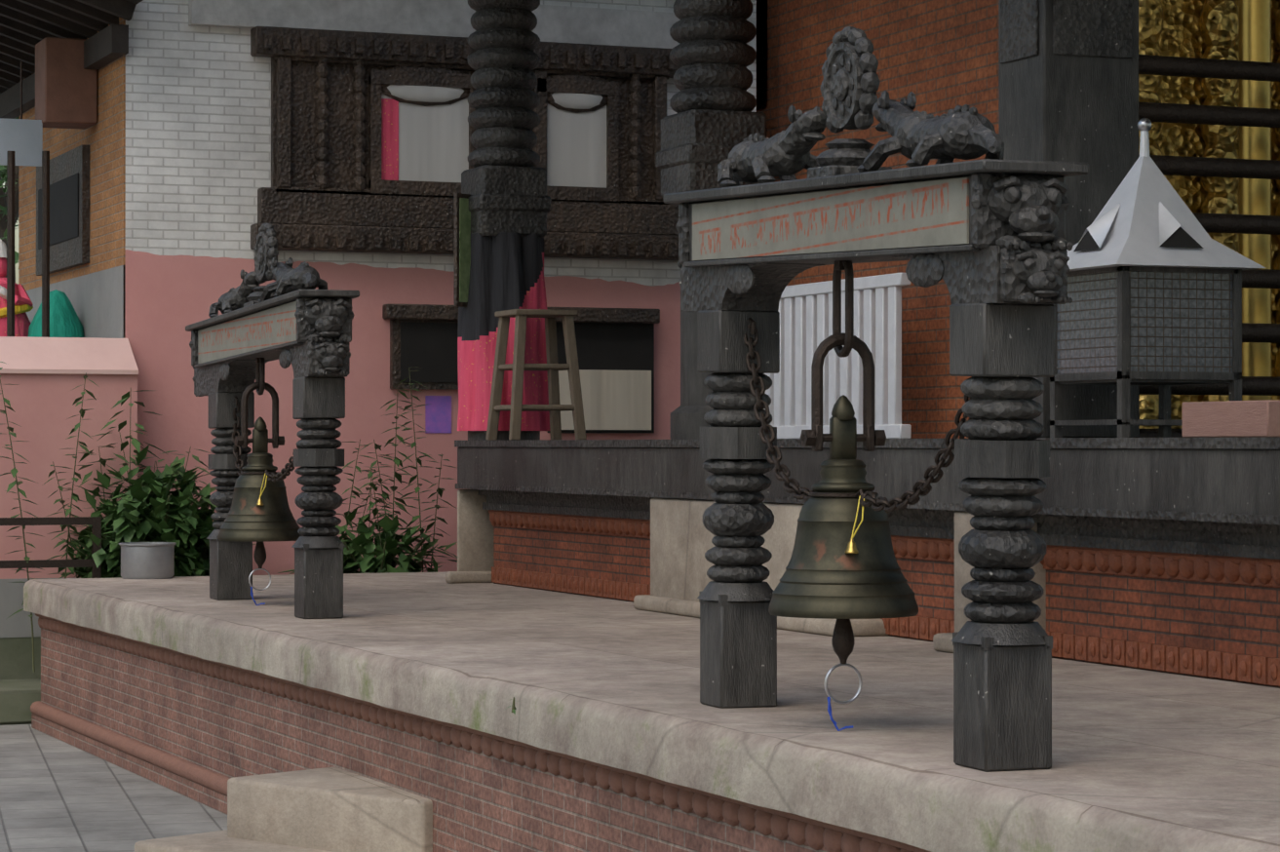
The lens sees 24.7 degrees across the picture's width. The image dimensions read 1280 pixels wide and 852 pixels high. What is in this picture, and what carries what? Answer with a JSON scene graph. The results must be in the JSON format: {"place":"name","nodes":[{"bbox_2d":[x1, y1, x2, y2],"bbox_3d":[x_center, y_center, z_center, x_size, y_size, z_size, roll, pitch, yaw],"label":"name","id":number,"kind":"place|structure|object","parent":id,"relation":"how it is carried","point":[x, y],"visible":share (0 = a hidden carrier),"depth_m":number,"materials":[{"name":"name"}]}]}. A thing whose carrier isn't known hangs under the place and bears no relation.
{"place":"outdoors","nodes":[
{"label":"outdoors","id":0,"kind":"place"},
{"bbox_2d":[2,182,18,284],"label":"sky","id":1,"kind":"structure","parent":0,"point":[16,230],"materials":[{"name":"white"}]},
{"bbox_2d":[18,17,125,338],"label":"wall","id":2,"kind":"structure","parent":0,"point":[94,290],"depth_m":21.30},
{"bbox_2d":[0,724,227,851],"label":"paved ground","id":3,"kind":"structure","parent":0,"point":[57,795],"depth_m":14.74,"materials":[{"name":"grey stone"}]},
{"bbox_2d":[0,116,19,282],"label":"tree","id":4,"kind":"object","parent":3,"relation":"on","point":[3,209],"visible":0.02,"depth_m":31.33,"materials":[{"name":"green plant"}]},
{"bbox_2d":[0,678,40,725],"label":"stone step","id":5,"kind":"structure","parent":3,"relation":"on","point":[19,698],"depth_m":18.97,"materials":[{"name":"stone"}]},
{"bbox_2d":[0,238,83,337],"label":"clothed statues","id":6,"kind":"object","parent":3,"relation":"on","point":[64,321],"visible":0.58,"depth_m":21.65,"materials":[{"name":"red fabric"}]},
{"bbox_2d":[0,516,101,578],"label":"iron railing","id":7,"kind":"object","parent":3,"relation":"on","point":[95,523],"visible":0.5,"depth_m":19.44,"materials":[{"name":"brown metal"}]},
{"bbox_2d":[0,336,138,679],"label":"low wall","id":8,"kind":"structure","parent":3,"relation":"on","point":[46,374],"depth_m":20.05,"materials":[{"name":"paint"}]},
{"bbox_2d":[0,0,142,337],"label":"building eave and fittings","id":9,"kind":"object","parent":3,"relation":"on","point":[54,58],"visible":0.85,"depth_m":21.29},
{"bbox_2d":[134,766,432,851],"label":"stone steps","id":10,"kind":"structure","parent":3,"relation":"on","point":[331,809],"depth_m":12.07,"materials":[{"name":"beige stone"}]},
{"bbox_2d":[30,613,930,851],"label":"brick wall","id":11,"kind":"structure","parent":3,"relation":"on","point":[200,730],"depth_m":12.34,"materials":[{"name":"red brick"}]},
{"bbox_2d":[118,542,176,579],"bbox_3d":[-3.183,0.870,18.910,0.367,0.228,0.367,0,0,-22],"label":"metal pot","id":12,"kind":"object","parent":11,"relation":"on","point":[147,560],"visible":1,"depth_m":18.77,"materials":[{"name":"silver metal"}]},
{"bbox_2d":[0,361,521,714],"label":"shrub","id":13,"kind":"object","parent":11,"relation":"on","point":[181,522],"visible":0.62,"depth_m":19.79,"materials":[{"name":"green plant"}]},
{"bbox_2d":[185,222,359,619],"bbox_3d":[-1.995,-0.060,15.605,0.310,2.052,2.785,0,0,-21],"label":"bell frame","id":14,"kind":"object","parent":11,"relation":"on","point":[297,321],"visible":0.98,"depth_m":14.87,"materials":[{"name":"grey stone"}]},
{"bbox_2d":[217,416,302,542],"bbox_3d":[-2.042,0.281,15.724,0.454,0.665,0.454,0,0,-21],"label":"bell","id":15,"kind":"object","parent":14,"relation":"hanging from","point":[248,519],"visible":0.98,"depth_m":15.60,"materials":[{"name":"gold metal"}]},
{"bbox_2d":[23,571,1279,851],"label":"stone platform","id":16,"kind":"structure","parent":11,"relation":"on","point":[1146,760],"depth_m":9.94,"materials":[{"name":"grey stone"}]},
{"bbox_2d":[445,489,1046,653],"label":"stone blocks","id":17,"kind":"structure","parent":16,"relation":"on","point":[681,536],"depth_m":14.81,"materials":[{"name":"beige stone"}]},
{"bbox_2d":[488,509,1279,688],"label":"brick wall","id":18,"kind":"structure","parent":16,"relation":"on","point":[1212,617],"depth_m":11.55,"materials":[{"name":"red brick"}]},
{"bbox_2d":[454,436,1279,559],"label":"ledge","id":19,"kind":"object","parent":18,"relation":"on","point":[1215,496],"depth_m":11.72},
{"bbox_2d":[763,272,911,438],"bbox_3d":[0.912,-0.324,14.525,0.060,0.780,1.771,0,0,-22],"label":"radiator","id":20,"kind":"object","parent":19,"relation":"on","point":[805,311],"visible":0.58,"depth_m":14.37,"materials":[{"name":"white metal"}]},
{"bbox_2d":[998,0,1139,437],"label":"pillar","id":21,"kind":"structure","parent":19,"relation":"on","point":[1067,80],"depth_m":11.88,"materials":[{"name":"grey stone"}]},
{"bbox_2d":[663,26,1088,772],"bbox_3d":[0.632,-0.142,8.822,0.310,2.131,2.641,0,0,-19],"label":"bell frame","id":22,"kind":"object","parent":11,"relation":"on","point":[986,241],"visible":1,"depth_m":8.32,"materials":[{"name":"grey stone"}]},
{"bbox_2d":[768,394,918,619],"bbox_3d":[0.616,0.238,8.867,0.454,0.665,0.454,0,0,-19],"label":"bell","id":23,"kind":"object","parent":22,"relation":"hanging from","point":[825,576],"visible":0.92,"depth_m":8.74,"materials":[{"name":"gold metal"}]},
{"bbox_3d":[4.066,-3.145,12.637,8.100,1.000,16.729,0,0,-22],"label":"temple","id":24,"kind":"object","parent":11,"relation":"on","visible":0},
{"bbox_2d":[453,193,470,307],"bbox_3d":[-1.061,-1.106,18.496,0.034,0.713,0.320,0,0,38],"label":"framed picture on pillar","id":25,"kind":"object","parent":24,"relation":"attached to","point":[461,244],"visible":0.38,"depth_m":18.39,"materials":[{"name":"green wood"}]},
{"bbox_2d":[457,232,549,430],"bbox_3d":[-0.876,-0.588,18.536,0.621,1.240,0.630,0,0,-22],"label":"curtain","id":26,"kind":"object","parent":24,"relation":"attached to","point":[506,271],"visible":0.75,"depth_m":18.32,"materials":[{"name":"pink fabric"}]},
{"bbox_2d":[485,309,586,440],"bbox_3d":[-0.640,-0.308,17.986,0.485,0.801,0.485,0,0,-22],"label":"wooden stool","id":27,"kind":"object","parent":24,"relation":"on","point":[518,367],"visible":0.9,"depth_m":17.87,"materials":[{"name":"brown wood"}]},
{"bbox_2d":[1182,400,1279,437],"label":"box","id":28,"kind":"object","parent":24,"relation":"on","point":[1236,419],"visible":0.92,"depth_m":10.44,"materials":[{"name":"pink wood"}]},
{"bbox_2d":[125,0,756,575],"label":"building walls","id":29,"kind":"structure","parent":0,"point":[198,136],"depth_m":20.87,"materials":[{"name":"pink paint"}]},
{"bbox_2d":[188,0,756,432],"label":"building windows","id":30,"kind":"structure","parent":29,"relation":"in","point":[371,131],"depth_m":21.32,"materials":[{"name":"brown wood"}]},
{"bbox_2d":[461,0,766,440],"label":"carved columns","id":31,"kind":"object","parent":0,"point":[711,124],"visible":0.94,"depth_m":15.49,"materials":[{"name":"grey wood"}]},
{"bbox_2d":[756,0,998,438],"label":"brick wall","id":32,"kind":"structure","parent":0,"point":[939,58],"depth_m":14.32,"materials":[{"name":"brick"}]},
{"bbox_2d":[1049,117,1265,437],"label":"lantern lamp house","id":33,"kind":"structure","parent":0,"point":[1154,284],"depth_m":11.23,"materials":[{"name":"grey metal"}]},
{"bbox_2d":[1133,54,1279,437],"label":"temple barrier bars","id":34,"kind":"object","parent":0,"point":[1220,167],"visible":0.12,"depth_m":12.13,"materials":[{"name":"black metal"}]},
{"bbox_2d":[1138,0,1279,428],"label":"ornate door","id":35,"kind":"structure","parent":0,"point":[1248,30],"depth_m":13.09,"materials":[{"name":"gold metal"}]}
]}

